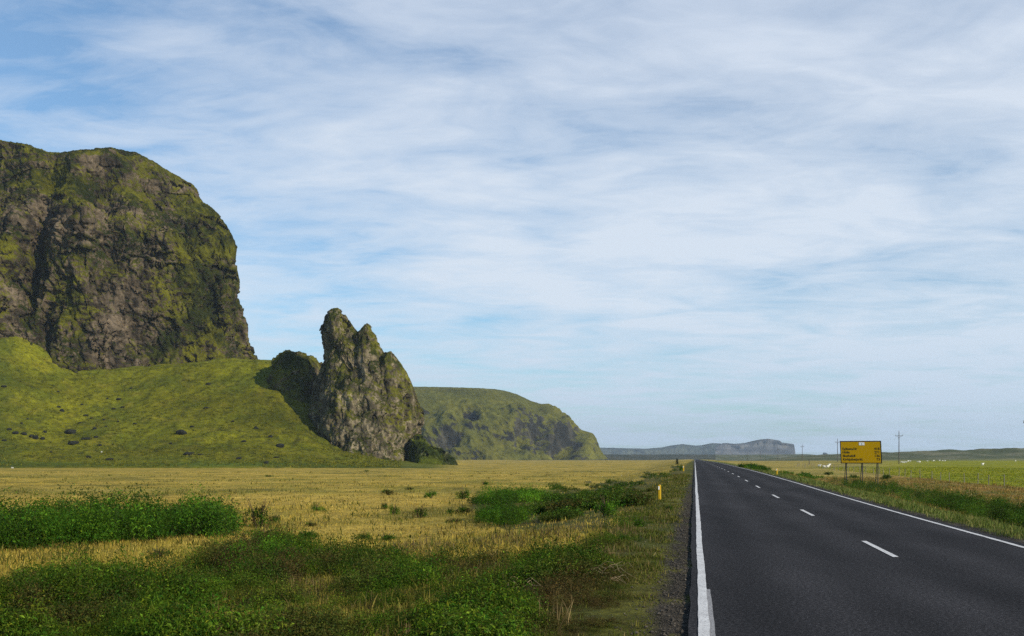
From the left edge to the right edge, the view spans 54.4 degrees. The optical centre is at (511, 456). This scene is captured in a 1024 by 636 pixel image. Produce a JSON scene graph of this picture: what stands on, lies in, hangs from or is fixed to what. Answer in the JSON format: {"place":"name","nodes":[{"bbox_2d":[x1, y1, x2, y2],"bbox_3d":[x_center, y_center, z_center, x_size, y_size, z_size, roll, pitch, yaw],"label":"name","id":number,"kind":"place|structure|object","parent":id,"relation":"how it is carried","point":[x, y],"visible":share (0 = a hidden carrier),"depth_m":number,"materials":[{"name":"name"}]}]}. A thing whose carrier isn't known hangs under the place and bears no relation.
{"place":"outdoors","nodes":[
{"label":"outdoors","id":0,"kind":"place"},
{"bbox_2d":[0,140,257,372],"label":"cliff","id":1,"kind":"structure","parent":0,"point":[112,258],"depth_m":680.26,"materials":[{"name":"green stone"}]},
{"bbox_2d":[0,336,1023,635],"bbox_3d":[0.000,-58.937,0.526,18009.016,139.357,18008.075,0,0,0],"label":"ground","id":2,"kind":"structure","parent":0,"point":[618,464],"depth_m":463.01,"materials":[{"name":"green plant"}]},
{"bbox_2d":[64,429,75,433],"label":"boulder","id":3,"kind":"object","parent":2,"relation":"on","point":[71,431],"visible":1,"depth_m":533.17,"materials":[{"name":"grey stone"}]},
{"bbox_2d":[68,441,79,444],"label":"boulder","id":4,"kind":"object","parent":2,"relation":"on","point":[72,442],"visible":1,"depth_m":510.95,"materials":[{"name":"grey stone"}]},
{"bbox_2d":[0,479,249,550],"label":"thicket","id":5,"kind":"object","parent":2,"relation":"on","point":[31,524],"visible":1,"depth_m":26.36,"materials":[{"name":"green plant"}]},
{"bbox_2d":[139,546,179,558],"bbox_3d":[-7.632,2.094,21.637,0.693,0.300,0.767,0,0,3],"label":"shrub","id":6,"kind":"object","parent":2,"relation":"on","point":[160,552],"visible":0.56,"depth_m":21.55,"materials":[{"name":"green plant"}]},
{"bbox_2d":[176,429,186,434],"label":"boulder","id":7,"kind":"object","parent":2,"relation":"on","point":[181,432],"visible":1,"depth_m":528.18,"materials":[{"name":"grey stone"}]},
{"bbox_2d":[0,339,400,467],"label":"tussocks","id":8,"kind":"object","parent":2,"relation":"on","point":[352,462],"visible":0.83,"depth_m":521.86,"materials":[{"name":"green plant"}]},
{"bbox_2d":[210,522,305,586],"bbox_3d":[-5.020,1.887,19.710,1.775,0.863,7.017,0,0,-13],"label":"thicket","id":9,"kind":"object","parent":2,"relation":"on","point":[244,560],"visible":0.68,"depth_m":18.50,"materials":[{"name":"green plant"}]},
{"bbox_2d":[243,496,273,526],"bbox_3d":[-8.397,1.884,32.907,1.001,1.174,0.905,0,0,17],"label":"shrub","id":10,"kind":"object","parent":2,"relation":"on","point":[256,515],"visible":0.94,"depth_m":32.86,"materials":[{"name":"green plant"}]},
{"bbox_2d":[247,525,281,539],"bbox_3d":[-6.588,2.046,26.330,1.022,0.458,0.632,0,0,-34],"label":"shrub","id":11,"kind":"object","parent":2,"relation":"on","point":[255,531],"visible":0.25,"depth_m":26.16,"materials":[{"name":"green plant"}]},
{"bbox_2d":[267,512,280,521],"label":"shrub","id":12,"kind":"object","parent":2,"relation":"on","point":[276,516],"visible":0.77,"depth_m":35.94,"materials":[{"name":"green plant"}]},
{"bbox_2d":[294,527,319,538],"bbox_3d":[-5.504,2.078,26.428,0.772,0.395,0.559,0,0,-16],"label":"shrub","id":13,"kind":"object","parent":2,"relation":"on","point":[312,531],"visible":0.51,"depth_m":26.40,"materials":[{"name":"green plant"}]},
{"bbox_2d":[303,521,317,526],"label":"shrub","id":14,"kind":"object","parent":2,"relation":"on","point":[311,524],"visible":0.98,"depth_m":33.85,"materials":[{"name":"green plant"}]},
{"bbox_2d":[308,504,325,510],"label":"shrub","id":15,"kind":"object","parent":2,"relation":"on","point":[319,508],"visible":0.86,"depth_m":43.31,"materials":[{"name":"green plant"}]},
{"bbox_2d":[0,502,665,635],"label":"undergrowth","id":16,"kind":"object","parent":2,"relation":"on","point":[98,599],"visible":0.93,"depth_m":13.57,"materials":[{"name":"green plant"}]},
{"bbox_2d":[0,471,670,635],"bbox_3d":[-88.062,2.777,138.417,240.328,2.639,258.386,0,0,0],"label":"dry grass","id":17,"kind":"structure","parent":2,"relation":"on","point":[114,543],"depth_m":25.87,"materials":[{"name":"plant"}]},
{"bbox_2d":[266,308,457,464],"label":"rock pinnacle","id":18,"kind":"object","parent":2,"relation":"on","point":[355,389],"visible":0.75,"depth_m":557.50,"materials":[{"name":"grey stone"}]},
{"bbox_2d":[356,531,369,538],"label":"shrub","id":19,"kind":"object","parent":2,"relation":"on","point":[367,535],"visible":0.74,"depth_m":28.13,"materials":[{"name":"green plant"}]},
{"bbox_2d":[102,519,643,635],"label":"dead grass","id":20,"kind":"structure","parent":2,"relation":"on","point":[511,540],"depth_m":18.87,"materials":[{"name":"plant"}]},
{"bbox_2d":[380,500,389,508],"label":"shrub","id":21,"kind":"object","parent":2,"relation":"on","point":[384,506],"visible":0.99,"depth_m":45.88,"materials":[{"name":"green plant"}]},
{"bbox_2d":[375,532,398,540],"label":"shrub","id":22,"kind":"object","parent":2,"relation":"on","point":[386,537],"visible":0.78,"depth_m":27.70,"materials":[{"name":"green plant"}]},
{"bbox_2d":[380,487,393,494],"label":"shrub","id":23,"kind":"object","parent":2,"relation":"on","point":[387,491],"visible":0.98,"depth_m":67.91,"materials":[{"name":"green plant"}]},
{"bbox_2d":[388,502,400,514],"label":"shrub","id":24,"kind":"object","parent":2,"relation":"on","point":[395,509],"visible":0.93,"depth_m":40.35,"materials":[{"name":"green plant"}]},
{"bbox_2d":[411,503,428,517],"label":"shrub","id":25,"kind":"object","parent":2,"relation":"on","point":[421,512],"visible":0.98,"depth_m":38.29,"materials":[{"name":"green plant"}]},
{"bbox_2d":[422,488,437,497],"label":"shrub","id":26,"kind":"object","parent":2,"relation":"on","point":[432,493],"visible":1,"depth_m":62.85,"materials":[{"name":"green plant"}]},
{"bbox_2d":[445,517,463,522],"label":"shrub","id":27,"kind":"object","parent":2,"relation":"on","point":[451,520],"visible":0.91,"depth_m":35.32,"materials":[{"name":"green plant"}]},
{"bbox_2d":[454,487,470,498],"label":"shrub","id":28,"kind":"object","parent":2,"relation":"on","point":[462,495],"visible":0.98,"depth_m":62.91,"materials":[{"name":"green plant"}]},
{"bbox_2d":[455,505,476,512],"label":"shrub","id":29,"kind":"object","parent":2,"relation":"on","point":[465,509],"visible":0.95,"depth_m":40.93,"materials":[{"name":"green plant"}]},
{"bbox_2d":[471,491,537,525],"bbox_3d":[-0.286,1.861,35.713,2.502,1.151,8.057,0,0,0],"label":"thicket","id":30,"kind":"object","parent":2,"relation":"on","point":[503,513],"visible":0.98,"depth_m":33.77,"materials":[{"name":"green plant"}]},
{"bbox_2d":[414,387,607,459],"bbox_3d":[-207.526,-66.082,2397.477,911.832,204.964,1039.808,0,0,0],"label":"headland","id":31,"kind":"structure","parent":2,"relation":"on","point":[461,423],"depth_m":2036.34,"materials":[{"name":"green plant"}]},
{"bbox_2d":[470,481,559,503],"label":"thicket","id":32,"kind":"object","parent":2,"relation":"on","point":[490,493],"visible":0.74,"depth_m":52.46,"materials":[{"name":"green plant"}]},
{"bbox_2d":[467,464,682,522],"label":"undergrowth","id":33,"kind":"object","parent":2,"relation":"on","point":[569,506],"visible":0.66,"depth_m":39.18,"materials":[{"name":"green plant"}]},
{"bbox_2d":[592,495,624,516],"bbox_3d":[2.894,1.518,30.000,0.779,0.780,0.944,0,0,-44],"label":"shrub","id":34,"kind":"object","parent":2,"relation":"on","point":[605,508],"visible":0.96,"depth_m":29.95,"materials":[{"name":"green plant"}]},
{"bbox_2d":[585,561,636,585],"bbox_3d":[1.368,1.646,13.963,0.733,0.360,0.539,0,0,0],"label":"dead branch","id":35,"kind":"object","parent":2,"relation":"on","point":[614,570],"visible":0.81,"depth_m":13.89,"materials":[{"name":"wood"}]},
{"bbox_2d":[617,533,632,541],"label":"shrub","id":36,"kind":"object","parent":2,"relation":"on","point":[621,536],"visible":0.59,"depth_m":21.06,"materials":[{"name":"green plant"}]},
{"bbox_2d":[633,517,645,526],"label":"shrub","id":37,"kind":"object","parent":2,"relation":"on","point":[639,523],"visible":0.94,"depth_m":25.40,"materials":[{"name":"green plant"}]},
{"bbox_2d":[658,485,660,499],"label":"marker post","id":38,"kind":"object","parent":2,"relation":"on","point":[659,491],"visible":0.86,"depth_m":40.61,"materials":[{"name":"yellow plastic"}]},
{"bbox_2d":[737,462,771,470],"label":"thicket","id":39,"kind":"object","parent":2,"relation":"on","point":[754,466],"visible":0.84,"depth_m":133.98,"materials":[{"name":"green plant"}]},
{"bbox_2d":[780,470,824,479],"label":"thicket","id":40,"kind":"object","parent":2,"relation":"on","point":[808,475],"visible":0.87,"depth_m":132.88,"materials":[{"name":"green plant"}]},
{"bbox_2d":[822,471,833,474],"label":"shrub","id":41,"kind":"object","parent":2,"relation":"on","point":[827,473],"visible":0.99,"depth_m":149.05,"materials":[{"name":"green plant"}]},
{"bbox_2d":[840,441,881,483],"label":"road sign","id":42,"kind":"object","parent":2,"relation":"on","point":[865,452],"visible":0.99,"depth_m":94.97,"materials":[{"name":"yellow metal"}]},
{"bbox_2d":[738,466,1023,538],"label":"verge grass","id":43,"kind":"structure","parent":2,"relation":"on","point":[966,518],"depth_m":34.21,"materials":[{"name":"green plant"}]},
{"bbox_2d":[880,473,892,478],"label":"shrub","id":44,"kind":"object","parent":2,"relation":"on","point":[885,476],"visible":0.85,"depth_m":120.70,"materials":[{"name":"green plant"}]},
{"bbox_2d":[781,471,1023,528],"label":"verge grass","id":45,"kind":"structure","parent":2,"relation":"on","point":[951,486],"depth_m":87.74,"materials":[{"name":"green plant"}]},
{"bbox_2d":[797,463,1022,485],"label":"wire fence","id":46,"kind":"object","parent":2,"relation":"on","point":[904,471],"visible":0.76,"depth_m":144.30,"materials":[{"name":"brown wood"}]},
{"bbox_2d":[809,466,1023,486],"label":"hay grass","id":47,"kind":"structure","parent":2,"relation":"on","point":[931,470],"depth_m":168.88,"materials":[{"name":"plant"}]},
{"bbox_2d":[825,474,1023,527],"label":"thicket","id":48,"kind":"object","parent":2,"relation":"on","point":[966,504],"visible":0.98,"depth_m":49.76,"materials":[{"name":"green plant"}]},
{"bbox_2d":[0,0,1023,454],"label":"sky","id":49,"kind":"structure","parent":0,"point":[650,223],"materials":[{"name":"blue"}]},
{"bbox_2d":[526,473,692,635],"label":"verge grass","id":50,"kind":"structure","parent":0,"point":[659,514],"depth_m":21.60,"materials":[{"name":"green plant"}]},
{"bbox_2d":[609,488,692,635],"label":"gravel","id":51,"kind":"structure","parent":0,"point":[672,623],"depth_m":14.27,"materials":[{"name":"stone"}]},
{"bbox_2d":[600,443,720,454],"bbox_3d":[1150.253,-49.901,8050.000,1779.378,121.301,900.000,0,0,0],"label":"hills","id":52,"kind":"structure","parent":0,"point":[692,449],"depth_m":7747.79,"materials":[{"name":"grey stone"}]},
{"bbox_2d":[715,439,794,454],"bbox_3d":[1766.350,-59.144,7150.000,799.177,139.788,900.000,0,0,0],"label":"mountain","id":53,"kind":"structure","parent":0,"point":[765,446],"depth_m":6884.24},
{"bbox_2d":[688,459,1023,635],"bbox_3d":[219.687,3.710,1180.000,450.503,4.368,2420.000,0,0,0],"label":"road","id":54,"kind":"structure","parent":0,"point":[783,564],"depth_m":15.72,"materials":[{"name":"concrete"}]},
{"bbox_2d":[695,466,709,635],"bbox_3d":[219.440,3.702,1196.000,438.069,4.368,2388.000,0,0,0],"label":"edge line","id":55,"kind":"object","parent":54,"relation":"on","point":[703,624],"visible":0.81,"depth_m":13.67,"materials":[{"name":"paint"}]},
{"bbox_2d":[706,589,714,635],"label":"old edge line","id":56,"kind":"object","parent":54,"relation":"on","point":[711,618],"visible":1,"depth_m":11.08,"materials":[{"name":"paint"}]},
{"bbox_2d":[699,460,897,556],"bbox_3d":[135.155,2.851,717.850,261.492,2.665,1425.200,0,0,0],"label":"line","id":57,"kind":"object","parent":54,"relation":"on","point":[879,548],"visible":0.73,"depth_m":19.52,"materials":[{"name":"paint"}]},
{"bbox_2d":[726,464,1023,547],"bbox_3d":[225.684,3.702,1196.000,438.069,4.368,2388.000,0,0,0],"label":"edge line","id":58,"kind":"object","parent":54,"relation":"on","point":[917,517],"visible":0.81,"depth_m":26.73,"materials":[{"name":"paint"}]}
]}

